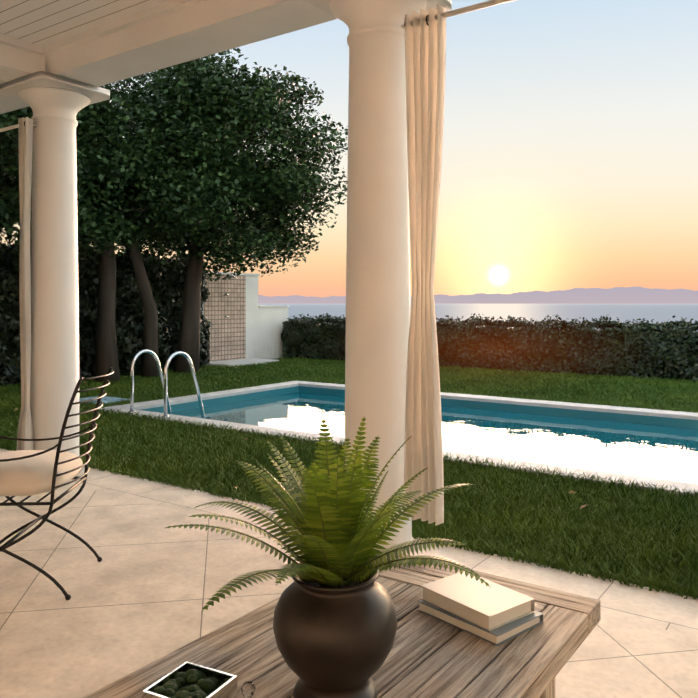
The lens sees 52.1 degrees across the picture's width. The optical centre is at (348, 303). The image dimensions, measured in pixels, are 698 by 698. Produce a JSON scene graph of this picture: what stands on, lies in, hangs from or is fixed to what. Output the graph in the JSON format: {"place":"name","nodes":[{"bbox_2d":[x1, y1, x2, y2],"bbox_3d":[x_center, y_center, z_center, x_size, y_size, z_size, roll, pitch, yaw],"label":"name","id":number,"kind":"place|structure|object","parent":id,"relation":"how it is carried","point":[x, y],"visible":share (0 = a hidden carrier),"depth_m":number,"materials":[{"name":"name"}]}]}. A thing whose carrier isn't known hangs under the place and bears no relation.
{"place":"outdoors","nodes":[
{"label":"outdoors","id":0,"kind":"place"},
{"bbox_2d":[0,0,169,46],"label":"ceiling","id":1,"kind":"structure","parent":0,"point":[42,23],"depth_m":4.82,"materials":[{"name":"white wood"}]},
{"bbox_2d":[0,484,697,697],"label":"patio paving","id":2,"kind":"structure","parent":0,"point":[145,589],"depth_m":3.12,"materials":[{"name":"tile"}]},
{"bbox_2d":[0,367,113,599],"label":"iron chair","id":3,"kind":"object","parent":2,"relation":"on","point":[28,473],"visible":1,"depth_m":3.24,"materials":[{"name":"metal"}]},
{"bbox_2d":[83,548,599,697],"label":"coffee table","id":4,"kind":"object","parent":2,"relation":"on","point":[428,656],"visible":0.52,"depth_m":1.90,"materials":[{"name":"brown wood"}]},
{"bbox_2d":[143,661,236,697],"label":"decorative tray","id":5,"kind":"object","parent":4,"relation":"on","point":[186,679],"visible":1,"depth_m":1.65,"materials":[{"name":"white ceramic"}]},
{"bbox_2d":[241,681,255,697],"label":"glass ornament","id":6,"kind":"object","parent":4,"relation":"on","point":[248,688],"visible":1,"depth_m":1.56,"materials":[{"name":"beige"}]},
{"bbox_2d":[273,562,396,697],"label":"urn","id":7,"kind":"object","parent":4,"relation":"on","point":[332,642],"visible":0.77,"depth_m":1.58,"materials":[{"name":"brown ceramic"}]},
{"bbox_2d":[165,415,489,609],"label":"fern fronds","id":8,"kind":"object","parent":7,"relation":"in","point":[333,538],"visible":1,"depth_m":1.63,"materials":[{"name":"green plant"}]},
{"bbox_2d":[418,571,543,645],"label":"books","id":9,"kind":"object","parent":4,"relation":"on","point":[496,614],"visible":0.98,"depth_m":2.07,"materials":[{"name":"paper"}]},
{"bbox_2d":[0,0,697,297],"label":"sky","id":10,"kind":"structure","parent":0,"point":[570,146],"materials":[{"name":"orange"}]},
{"bbox_2d":[0,357,697,599],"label":"lawn ground","id":11,"kind":"structure","parent":0,"point":[542,533],"depth_m":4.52,"materials":[{"name":"green plant"}]},
{"bbox_2d":[0,97,111,224],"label":"foliage","id":12,"kind":"object","parent":11,"relation":"on","point":[7,117],"visible":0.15,"depth_m":9.53,"materials":[{"name":"green plant"}]},
{"bbox_2d":[79,396,129,404],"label":"slab","id":13,"kind":"structure","parent":11,"relation":"on","point":[116,399],"depth_m":9.58,"materials":[{"name":"grey stone"}]},
{"bbox_2d":[0,241,211,385],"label":"hedge","id":14,"kind":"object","parent":11,"relation":"on","point":[167,287],"visible":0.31,"depth_m":12.79,"materials":[{"name":"green plant"}]},
{"bbox_2d":[94,300,173,375],"bbox_3d":[-3.998,0.653,13.360,1.044,1.418,1.632,0,0,35],"label":"shrub","id":15,"kind":"object","parent":11,"relation":"on","point":[129,333],"visible":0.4,"depth_m":13.02,"materials":[{"name":"green plant"}]},
{"bbox_2d":[0,76,297,383],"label":"tree","id":16,"kind":"object","parent":11,"relation":"on","point":[162,208],"visible":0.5,"depth_m":11.73,"materials":[{"name":"green plant"}]},
{"bbox_2d":[162,306,209,368],"bbox_3d":[-3.329,0.694,14.482,0.849,1.338,1.229,0,0,35],"label":"shrub","id":17,"kind":"object","parent":11,"relation":"on","point":[175,319],"visible":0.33,"depth_m":14.29,"materials":[{"name":"green plant"}]},
{"bbox_2d":[76,48,347,373],"bbox_3d":[-2.961,-1.745,13.670,5.890,6.238,6.070,0,0,35],"label":"tree","id":18,"kind":"object","parent":11,"relation":"on","point":[290,182],"visible":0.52,"depth_m":13.05,"materials":[{"name":"green plant"}]},
{"bbox_2d":[202,271,289,366],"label":"boundary wall","id":19,"kind":"structure","parent":11,"relation":"on","point":[264,329],"depth_m":16.93,"materials":[{"name":"white paint"}]},
{"bbox_2d":[204,274,245,361],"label":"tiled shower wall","id":20,"kind":"structure","parent":19,"relation":"on","point":[227,337],"depth_m":16.07,"materials":[{"name":"beige tile"}]},
{"bbox_2d":[15,363,587,508],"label":"fallen leaves","id":21,"kind":"object","parent":11,"relation":"on","point":[573,492],"visible":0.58,"depth_m":8.72,"materials":[{"name":"red plant"}]},
{"bbox_2d":[0,448,697,637],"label":"patio edging","id":22,"kind":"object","parent":11,"relation":"on","point":[660,609],"depth_m":3.53,"materials":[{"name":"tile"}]},
{"bbox_2d":[0,70,109,455],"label":"column","id":23,"kind":"structure","parent":22,"relation":"on","point":[56,103],"depth_m":5.58,"materials":[{"name":"white paint"}]},
{"bbox_2d":[0,0,512,131],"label":"curtain rod","id":24,"kind":"object","parent":23,"relation":"attached to","point":[470,8],"visible":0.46,"depth_m":3.38,"materials":[{"name":"beige"}]},
{"bbox_2d":[17,117,33,450],"bbox_3d":[-2.507,-0.141,5.537,0.127,2.580,0.105,0,0,35],"label":"curtain","id":25,"kind":"object","parent":24,"relation":"hanging from","point":[25,144],"visible":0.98,"depth_m":5.51,"materials":[{"name":"fabric"}]},
{"bbox_2d":[403,4,445,525],"bbox_3d":[0.367,-0.186,3.513,0.227,2.490,0.125,0,0,35],"label":"curtain","id":26,"kind":"object","parent":24,"relation":"hanging from","point":[425,55],"visible":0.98,"depth_m":3.49,"materials":[{"name":"fabric"}]},
{"bbox_2d":[305,0,451,551],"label":"column","id":27,"kind":"structure","parent":22,"relation":"on","point":[377,292],"depth_m":3.80,"materials":[{"name":"white paint"}]},
{"bbox_2d":[140,386,697,428],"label":"pool shell","id":28,"kind":"object","parent":11,"relation":"on","point":[656,420],"visible":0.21,"depth_m":9.54},
{"bbox_2d":[99,380,697,497],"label":"pool coping","id":29,"kind":"object","parent":28,"relation":"on","point":[483,398],"visible":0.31,"depth_m":8.46,"materials":[{"name":"white stone"}]},
{"bbox_2d":[128,349,204,418],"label":"pool ladder rails","id":30,"kind":"object","parent":29,"relation":"on","point":[164,382],"visible":0.83,"depth_m":8.54,"materials":[{"name":"silver metal"}]},
{"bbox_2d":[167,392,697,483],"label":"pool water","id":31,"kind":"structure","parent":28,"relation":"in","point":[653,451],"depth_m":7.95,"materials":[{"name":"teal liquid"}]},
{"bbox_2d":[281,313,697,380],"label":"hedge","id":32,"kind":"object","parent":11,"relation":"on","point":[665,350],"visible":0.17,"depth_m":13.65,"materials":[{"name":"green plant"}]},
{"bbox_2d":[258,304,697,331],"bbox_3d":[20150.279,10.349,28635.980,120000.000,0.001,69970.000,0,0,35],"label":"sea water","id":33,"kind":"structure","parent":0,"point":[660,313],"depth_m":904.98,"materials":[{"name":"blue liquid"}]},
{"bbox_2d":[258,286,697,303],"bbox_3d":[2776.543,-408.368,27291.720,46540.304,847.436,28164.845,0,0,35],"label":"mountains","id":34,"kind":"structure","parent":0,"point":[628,295],"depth_m":36394.61,"materials":[{"name":"purple"}]},
{"bbox_3d":[-1.787,-0.651,-2.777,80.000,4.400,0.350,0,0,35],"label":"house wall","id":35,"kind":"object","parent":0,"visible":0},
{"bbox_2d":[0,0,337,113],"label":"veranda beams","id":36,"kind":"structure","parent":35,"relation":"attached to","point":[165,35],"depth_m":4.85,"materials":[{"name":"white paint"}]}
]}

